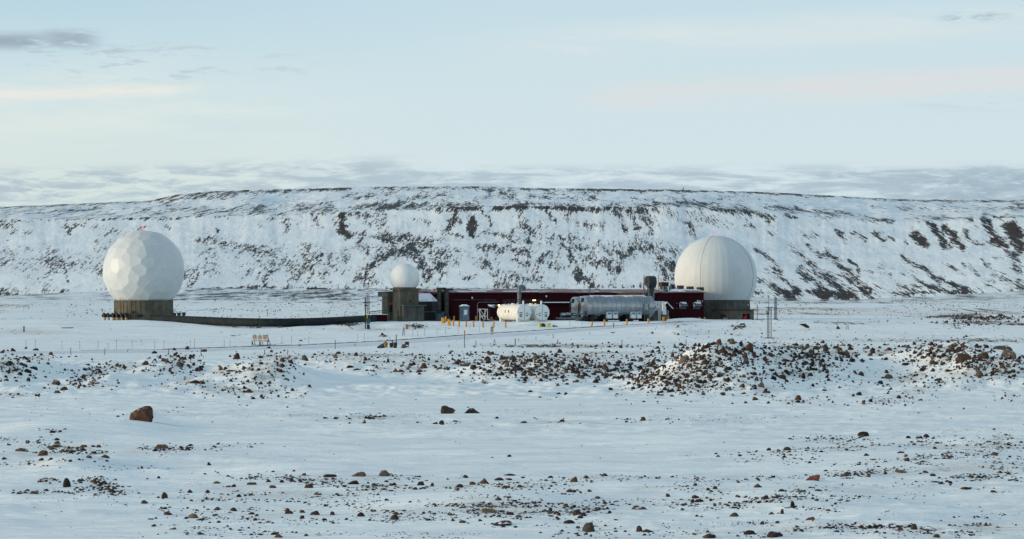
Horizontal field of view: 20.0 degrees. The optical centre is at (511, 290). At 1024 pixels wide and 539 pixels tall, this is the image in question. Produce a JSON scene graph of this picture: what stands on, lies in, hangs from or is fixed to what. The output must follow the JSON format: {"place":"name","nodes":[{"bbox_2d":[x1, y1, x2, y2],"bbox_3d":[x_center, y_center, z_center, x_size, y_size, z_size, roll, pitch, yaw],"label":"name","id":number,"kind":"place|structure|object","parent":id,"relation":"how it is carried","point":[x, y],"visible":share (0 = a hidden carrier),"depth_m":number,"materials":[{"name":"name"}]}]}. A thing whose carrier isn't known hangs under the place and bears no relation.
{"place":"outdoors","nodes":[
{"label":"outdoors","id":0,"kind":"place"},
{"bbox_2d":[0,321,710,353],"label":"road","id":1,"kind":"structure","parent":0,"point":[372,343],"depth_m":385.48,"materials":[{"name":"white snow"}]},
{"bbox_2d":[155,321,691,349],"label":"road edge bank","id":2,"kind":"structure","parent":0,"point":[407,339],"depth_m":407.11,"materials":[{"name":"white snow"}]},
{"bbox_2d":[0,300,1023,538],"bbox_3d":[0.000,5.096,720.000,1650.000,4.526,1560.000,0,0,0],"label":"ground","id":3,"kind":"structure","parent":0,"point":[595,443],"depth_m":118.01,"materials":[{"name":"white snow"}]},
{"bbox_2d":[15,448,28,451],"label":"stone","id":4,"kind":"object","parent":3,"relation":"on","point":[22,449],"visible":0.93,"depth_m":102.96,"materials":[{"name":"stone"}]},
{"bbox_2d":[38,450,47,455],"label":"stone","id":5,"kind":"object","parent":3,"relation":"on","point":[43,452],"visible":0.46,"depth_m":101.47,"materials":[{"name":"brown stone"}]},
{"bbox_2d":[52,380,60,384],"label":"stone","id":6,"kind":"object","parent":3,"relation":"on","point":[55,382],"visible":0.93,"depth_m":159.31,"materials":[{"name":"brown stone"}]},
{"bbox_2d":[63,478,70,486],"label":"stone","id":7,"kind":"object","parent":3,"relation":"on","point":[66,483],"visible":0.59,"depth_m":84.99,"materials":[{"name":"black stone"}]},
{"bbox_2d":[103,227,183,319],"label":"faceted radome","id":8,"kind":"object","parent":3,"relation":"on","point":[143,273],"visible":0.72,"depth_m":461.44,"materials":[{"name":"plastic"}]},
{"bbox_2d":[129,406,157,422],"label":"boulder","id":9,"kind":"object","parent":3,"relation":"on","point":[144,413],"visible":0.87,"depth_m":119.46,"materials":[{"name":"stone"}]},
{"bbox_2d":[156,444,167,448],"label":"stone","id":10,"kind":"object","parent":3,"relation":"on","point":[159,446],"visible":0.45,"depth_m":106.60,"materials":[{"name":"brown stone"}]},
{"bbox_2d":[161,492,167,497],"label":"stone","id":11,"kind":"object","parent":3,"relation":"on","point":[164,495],"visible":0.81,"depth_m":80.24,"materials":[{"name":"brown stone"}]},
{"bbox_2d":[152,411,179,421],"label":"snow drift","id":12,"kind":"object","parent":3,"relation":"on","point":[157,417],"visible":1,"depth_m":119.67,"materials":[{"name":"white snow"}]},
{"bbox_2d":[188,514,198,517],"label":"stone","id":13,"kind":"object","parent":3,"relation":"on","point":[193,516],"visible":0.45,"depth_m":73.08,"materials":[{"name":"brown stone"}]},
{"bbox_2d":[233,353,239,358],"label":"stone","id":14,"kind":"object","parent":3,"relation":"on","point":[236,355],"visible":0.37,"depth_m":210.49,"materials":[{"name":"brown stone"}]},
{"bbox_2d":[252,334,270,345],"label":"warning board","id":15,"kind":"object","parent":3,"relation":"on","point":[255,337],"visible":0.96,"depth_m":382.52,"materials":[{"name":"white metal"}]},
{"bbox_2d":[149,315,376,327],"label":"duct pipe","id":16,"kind":"object","parent":3,"relation":"on","point":[258,322],"visible":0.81,"depth_m":441.39,"materials":[{"name":"black metal"}]},
{"bbox_2d":[304,484,312,487],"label":"stone","id":17,"kind":"object","parent":3,"relation":"on","point":[308,485],"visible":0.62,"depth_m":84.86,"materials":[{"name":"brown stone"}]},
{"bbox_2d":[310,511,319,514],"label":"stone","id":18,"kind":"object","parent":3,"relation":"on","point":[314,513],"visible":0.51,"depth_m":74.67,"materials":[{"name":"brown stone"}]},
{"bbox_2d":[323,474,336,476],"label":"stone","id":19,"kind":"object","parent":3,"relation":"on","point":[330,475],"visible":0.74,"depth_m":88.78,"materials":[{"name":"grey stone"}]},
{"bbox_2d":[348,480,358,483],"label":"stone","id":20,"kind":"object","parent":3,"relation":"on","point":[354,482],"visible":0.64,"depth_m":85.92,"materials":[{"name":"stone"}]},
{"bbox_2d":[352,472,365,476],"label":"stone","id":21,"kind":"object","parent":3,"relation":"on","point":[360,474],"visible":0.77,"depth_m":88.92,"materials":[{"name":"brown stone"}]},
{"bbox_2d":[357,512,364,516],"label":"stone","id":22,"kind":"object","parent":3,"relation":"on","point":[360,514],"visible":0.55,"depth_m":73.18,"materials":[{"name":"stone"}]},
{"bbox_2d":[364,296,369,328],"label":"utility mast","id":23,"kind":"object","parent":3,"relation":"on","point":[367,321],"visible":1,"depth_m":433.69,"materials":[{"name":"black metal"}]},
{"bbox_2d":[364,310,388,321],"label":"red shed","id":24,"kind":"structure","parent":3,"relation":"on","point":[381,317],"depth_m":467.59,"materials":[{"name":"red metal"}]},
{"bbox_2d":[379,470,390,475],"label":"stone","id":25,"kind":"object","parent":3,"relation":"on","point":[383,473],"visible":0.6,"depth_m":89.20,"materials":[{"name":"brown stone"}]},
{"bbox_2d":[378,292,392,320],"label":"stair tower","id":26,"kind":"structure","parent":3,"relation":"on","point":[387,300],"depth_m":474.24,"materials":[{"name":"concrete"}]},
{"bbox_2d":[391,514,398,519],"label":"stone","id":27,"kind":"object","parent":3,"relation":"on","point":[394,517],"visible":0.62,"depth_m":72.02,"materials":[{"name":"brown stone"}]},
{"bbox_2d":[390,288,426,321],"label":"radome tower","id":28,"kind":"structure","parent":3,"relation":"on","point":[407,306],"depth_m":470.40,"materials":[{"name":"concrete"}]},
{"bbox_2d":[390,261,418,287],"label":"radome","id":29,"kind":"object","parent":28,"relation":"on","point":[404,275],"visible":1,"depth_m":470.12,"materials":[{"name":"plastic"}]},
{"bbox_2d":[389,288,436,320],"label":"wing","id":30,"kind":"structure","parent":3,"relation":"on","point":[428,298],"depth_m":478.08,"materials":[{"name":"grey metal"}]},
{"bbox_2d":[435,288,443,320],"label":"ventilation duct","id":31,"kind":"object","parent":3,"relation":"on","point":[439,314],"visible":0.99,"depth_m":473.66,"materials":[{"name":"grey metal"}]},
{"bbox_2d":[441,406,454,413],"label":"boulder","id":32,"kind":"object","parent":3,"relation":"on","point":[446,410],"visible":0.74,"depth_m":133.42,"materials":[{"name":"stone"}]},
{"bbox_2d":[444,288,452,320],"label":"ventilation duct","id":33,"kind":"object","parent":3,"relation":"on","point":[446,302],"visible":0.98,"depth_m":473.68,"materials":[{"name":"grey metal"}]},
{"bbox_2d":[459,304,469,320],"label":"portable toilet","id":34,"kind":"object","parent":3,"relation":"on","point":[463,312],"visible":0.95,"depth_m":471.25,"materials":[{"name":"grey plastic"}]},
{"bbox_2d":[463,307,468,320],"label":"door","id":35,"kind":"structure","parent":34,"relation":"in","point":[465,309],"depth_m":471.23,"materials":[{"name":"grey plastic"}]},
{"bbox_2d":[460,361,469,366],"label":"stone","id":36,"kind":"object","parent":3,"relation":"on","point":[464,363],"visible":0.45,"depth_m":190.11,"materials":[{"name":"stone"}]},
{"bbox_2d":[465,408,478,412],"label":"boulder","id":37,"kind":"object","parent":3,"relation":"on","point":[471,410],"visible":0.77,"depth_m":133.73,"materials":[{"name":"stone"}]},
{"bbox_2d":[477,302,487,321],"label":"pipe stand","id":38,"kind":"object","parent":3,"relation":"on","point":[481,316],"visible":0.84,"depth_m":466.15,"materials":[{"name":"white paint"}]},
{"bbox_2d":[480,478,487,483],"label":"stone","id":39,"kind":"object","parent":3,"relation":"on","point":[484,481],"visible":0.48,"depth_m":85.50,"materials":[{"name":"brown stone"}]},
{"bbox_2d":[481,318,495,321],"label":"scrap heap","id":40,"kind":"object","parent":3,"relation":"on","point":[491,320],"visible":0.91,"depth_m":465.59,"materials":[{"name":"black metal"}]},
{"bbox_2d":[482,507,496,512],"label":"stone","id":41,"kind":"object","parent":3,"relation":"on","point":[488,510],"visible":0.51,"depth_m":74.25,"materials":[{"name":"brown stone"}]},
{"bbox_2d":[488,304,499,320],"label":"snowy canopy","id":42,"kind":"object","parent":3,"relation":"on","point":[492,306],"visible":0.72,"depth_m":472.39,"materials":[{"name":"white metal"}]},
{"bbox_2d":[493,520,511,525],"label":"stone","id":43,"kind":"object","parent":3,"relation":"on","point":[504,523],"visible":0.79,"depth_m":70.39,"materials":[{"name":"grey stone"}]},
{"bbox_2d":[0,299,1023,538],"bbox_3d":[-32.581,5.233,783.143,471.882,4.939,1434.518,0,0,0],"label":"scattered stones","id":44,"kind":"object","parent":3,"relation":"on","point":[666,382],"visible":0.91,"depth_m":157.23,"materials":[{"name":"brown stone"}]},
{"bbox_2d":[497,301,531,321],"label":"white fuel tank","id":45,"kind":"object","parent":3,"relation":"on","point":[517,312],"visible":1,"depth_m":459.14,"materials":[{"name":"metal"}]},
{"bbox_2d":[517,284,525,303],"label":"gooseneck duct","id":46,"kind":"object","parent":3,"relation":"on","point":[520,287],"visible":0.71,"depth_m":473.76,"materials":[{"name":"metal"}]},
{"bbox_2d":[504,299,541,321],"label":"tank walkway","id":47,"kind":"structure","parent":3,"relation":"on","point":[508,301],"depth_m":463.93,"materials":[{"name":"grey metal"}]},
{"bbox_2d":[526,301,549,321],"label":"white fuel tank","id":48,"kind":"object","parent":3,"relation":"on","point":[540,312],"visible":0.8,"depth_m":459.34,"materials":[{"name":"metal"}]},
{"bbox_2d":[430,275,705,320],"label":"long red building","id":49,"kind":"structure","parent":3,"relation":"on","point":[680,301],"depth_m":486.26,"materials":[{"name":"red metal"}]},
{"bbox_2d":[679,302,687,308],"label":"window","id":50,"kind":"structure","parent":49,"relation":"in","point":[682,305],"depth_m":495.12,"materials":[{"name":"metal"}]},
{"bbox_2d":[693,302,701,308],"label":"window","id":51,"kind":"structure","parent":49,"relation":"in","point":[696,305],"depth_m":496.21,"materials":[{"name":"metal"}]},
{"bbox_2d":[563,520,574,523],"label":"stone","id":52,"kind":"object","parent":3,"relation":"on","point":[570,521],"visible":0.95,"depth_m":70.75,"materials":[{"name":"grey stone"}]},
{"bbox_2d":[570,476,577,481],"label":"stone","id":53,"kind":"object","parent":3,"relation":"on","point":[573,479],"visible":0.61,"depth_m":85.69,"materials":[{"name":"brown stone"}]},
{"bbox_2d":[572,510,581,514],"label":"stone","id":54,"kind":"object","parent":3,"relation":"on","point":[577,512],"visible":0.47,"depth_m":74.20,"materials":[{"name":"brown stone"}]},
{"bbox_2d":[556,312,599,321],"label":"pump skid","id":55,"kind":"object","parent":3,"relation":"on","point":[563,315],"visible":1,"depth_m":464.59,"materials":[{"name":"metal"}]},
{"bbox_2d":[582,522,594,531],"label":"stone","id":56,"kind":"object","parent":3,"relation":"on","point":[589,526],"visible":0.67,"depth_m":69.30,"materials":[{"name":"stone"}]},
{"bbox_2d":[569,296,632,320],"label":"silver tank","id":57,"kind":"object","parent":3,"relation":"on","point":[574,305],"visible":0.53,"depth_m":468.50,"materials":[{"name":"metal"}]},
{"bbox_2d":[579,294,655,321],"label":"silver tank","id":58,"kind":"object","parent":3,"relation":"on","point":[601,308],"visible":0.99,"depth_m":466.43,"materials":[{"name":"metal"}]},
{"bbox_2d":[618,291,646,294],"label":"roof platform","id":59,"kind":"structure","parent":3,"relation":"on","point":[635,292],"depth_m":475.56,"materials":[{"name":"metal"}]},
{"bbox_2d":[632,505,645,509],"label":"stone","id":60,"kind":"object","parent":3,"relation":"on","point":[636,507],"visible":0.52,"depth_m":76.39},
{"bbox_2d":[636,526,641,531],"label":"stone","id":61,"kind":"object","parent":3,"relation":"on","point":[638,528],"visible":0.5,"depth_m":68.89,"materials":[{"name":"stone"}]},
{"bbox_2d":[643,283,652,297],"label":"fan stand","id":62,"kind":"object","parent":3,"relation":"on","point":[648,292],"visible":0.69,"depth_m":473.23,"materials":[{"name":"metal"}]},
{"bbox_2d":[643,275,656,320],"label":"elevated tank","id":63,"kind":"object","parent":3,"relation":"on","point":[651,281],"visible":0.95,"depth_m":475.21,"materials":[{"name":"grey metal"}]},
{"bbox_2d":[654,301,666,320],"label":"white shed","id":64,"kind":"structure","parent":3,"relation":"on","point":[660,312],"depth_m":477.33,"materials":[{"name":"paint"}]},
{"bbox_2d":[679,355,689,363],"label":"stone","id":65,"kind":"object","parent":3,"relation":"on","point":[685,358],"visible":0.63,"depth_m":161.16,"materials":[{"name":"brown stone"}]},
{"bbox_2d":[703,533,715,537],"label":"stone","id":66,"kind":"object","parent":3,"relation":"on","point":[709,535],"visible":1,"depth_m":66.89,"materials":[{"name":"stone"}]},
{"bbox_2d":[674,233,756,318],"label":"smooth radome","id":67,"kind":"object","parent":3,"relation":"on","point":[721,270],"visible":0.88,"depth_m":506.37,"materials":[{"name":"plastic"}]},
{"bbox_2d":[710,305,754,319],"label":"concrete annex","id":68,"kind":"object","parent":3,"relation":"on","point":[734,314],"visible":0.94,"depth_m":497.28,"materials":[{"name":"concrete"}]},
{"bbox_2d":[729,512,738,516],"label":"stone","id":69,"kind":"object","parent":3,"relation":"on","point":[735,514],"visible":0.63,"depth_m":72.47,"materials":[{"name":"stone"}]},
{"bbox_2d":[745,343,752,351],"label":"stone","id":70,"kind":"object","parent":3,"relation":"on","point":[749,347],"visible":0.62,"depth_m":163.72,"materials":[{"name":"brown stone"}]},
{"bbox_2d":[744,530,754,534],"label":"stone","id":71,"kind":"object","parent":3,"relation":"on","point":[749,532],"visible":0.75,"depth_m":67.53,"materials":[{"name":"grey stone"}]},
{"bbox_2d":[763,295,772,337],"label":"lattice mast","id":72,"kind":"object","parent":3,"relation":"on","point":[768,311],"visible":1,"depth_m":411.15,"materials":[{"name":"grey metal"}]},
{"bbox_2d":[767,531,782,537],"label":"stone","id":73,"kind":"object","parent":3,"relation":"on","point":[771,534],"visible":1,"depth_m":66.93,"materials":[{"name":"stone"}]},
{"bbox_2d":[773,295,776,319],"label":"lattice mast","id":74,"kind":"object","parent":3,"relation":"on","point":[775,310],"visible":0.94,"depth_m":501.85,"materials":[{"name":"metal"}]},
{"bbox_2d":[806,474,819,480],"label":"boulder","id":75,"kind":"object","parent":3,"relation":"on","point":[815,477],"visible":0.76,"depth_m":87.00,"materials":[{"name":"stone"}]},
{"bbox_2d":[823,344,828,350],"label":"stone","id":76,"kind":"object","parent":3,"relation":"on","point":[825,348],"visible":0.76,"depth_m":168.75,"materials":[{"name":"brown stone"}]},
{"bbox_2d":[857,431,868,435],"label":"stone","id":77,"kind":"object","parent":3,"relation":"on","point":[863,433],"visible":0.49,"depth_m":112.37,"materials":[{"name":"stone"}]},
{"bbox_2d":[884,374,892,378],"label":"stone","id":78,"kind":"object","parent":3,"relation":"on","point":[888,376],"visible":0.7,"depth_m":163.74,"materials":[{"name":"brown stone"}]},
{"bbox_2d":[911,524,916,529],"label":"stone","id":79,"kind":"object","parent":3,"relation":"on","point":[913,526],"visible":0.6,"depth_m":68.76,"materials":[{"name":"grey stone"}]},
{"bbox_2d":[922,526,936,530],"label":"stone","id":80,"kind":"object","parent":3,"relation":"on","point":[929,528],"visible":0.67,"depth_m":68.64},
{"bbox_2d":[948,344,954,351],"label":"stone","id":81,"kind":"object","parent":3,"relation":"on","point":[951,348],"visible":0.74,"depth_m":166.74,"materials":[{"name":"brown stone"}]},
{"bbox_2d":[957,352,971,360],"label":"stone","id":82,"kind":"object","parent":3,"relation":"on","point":[964,356],"visible":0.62,"depth_m":164.07,"materials":[{"name":"brown stone"}]},
{"bbox_2d":[975,370,982,376],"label":"stone","id":83,"kind":"object","parent":3,"relation":"on","point":[978,372],"visible":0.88,"depth_m":159.66,"materials":[{"name":"brown stone"}]},
{"bbox_2d":[977,351,988,358],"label":"stone","id":84,"kind":"object","parent":3,"relation":"on","point":[983,355],"visible":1,"depth_m":163.65,"materials":[{"name":"brown stone"}]},
{"bbox_2d":[984,314,1012,318],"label":"stones","id":85,"kind":"object","parent":3,"relation":"on","point":[997,316],"visible":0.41,"depth_m":497.91,"materials":[{"name":"stone"}]},
{"bbox_2d":[993,345,1012,350],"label":"stone","id":86,"kind":"object","parent":3,"relation":"on","point":[1002,347],"visible":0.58,"depth_m":166.84,"materials":[{"name":"grey stone"}]},
{"bbox_2d":[1001,350,1015,358],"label":"stone","id":87,"kind":"object","parent":3,"relation":"on","point":[1007,353],"visible":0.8,"depth_m":164.05,"materials":[{"name":"brown stone"}]},
{"bbox_2d":[0,186,1023,302],"bbox_3d":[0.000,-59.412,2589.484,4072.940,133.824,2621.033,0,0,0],"label":"hills","id":88,"kind":"structure","parent":0,"point":[341,245],"depth_m":2548.12,"materials":[{"name":"white snow"}]},
{"bbox_2d":[0,0,1023,206],"label":"sky","id":89,"kind":"structure","parent":0,"point":[101,100],"materials":[{"name":"blue"}]},
{"bbox_2d":[164,367,1011,455],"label":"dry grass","id":90,"kind":"structure","parent":0,"point":[669,419],"depth_m":127.20,"materials":[{"name":"brown plant"}]}
]}

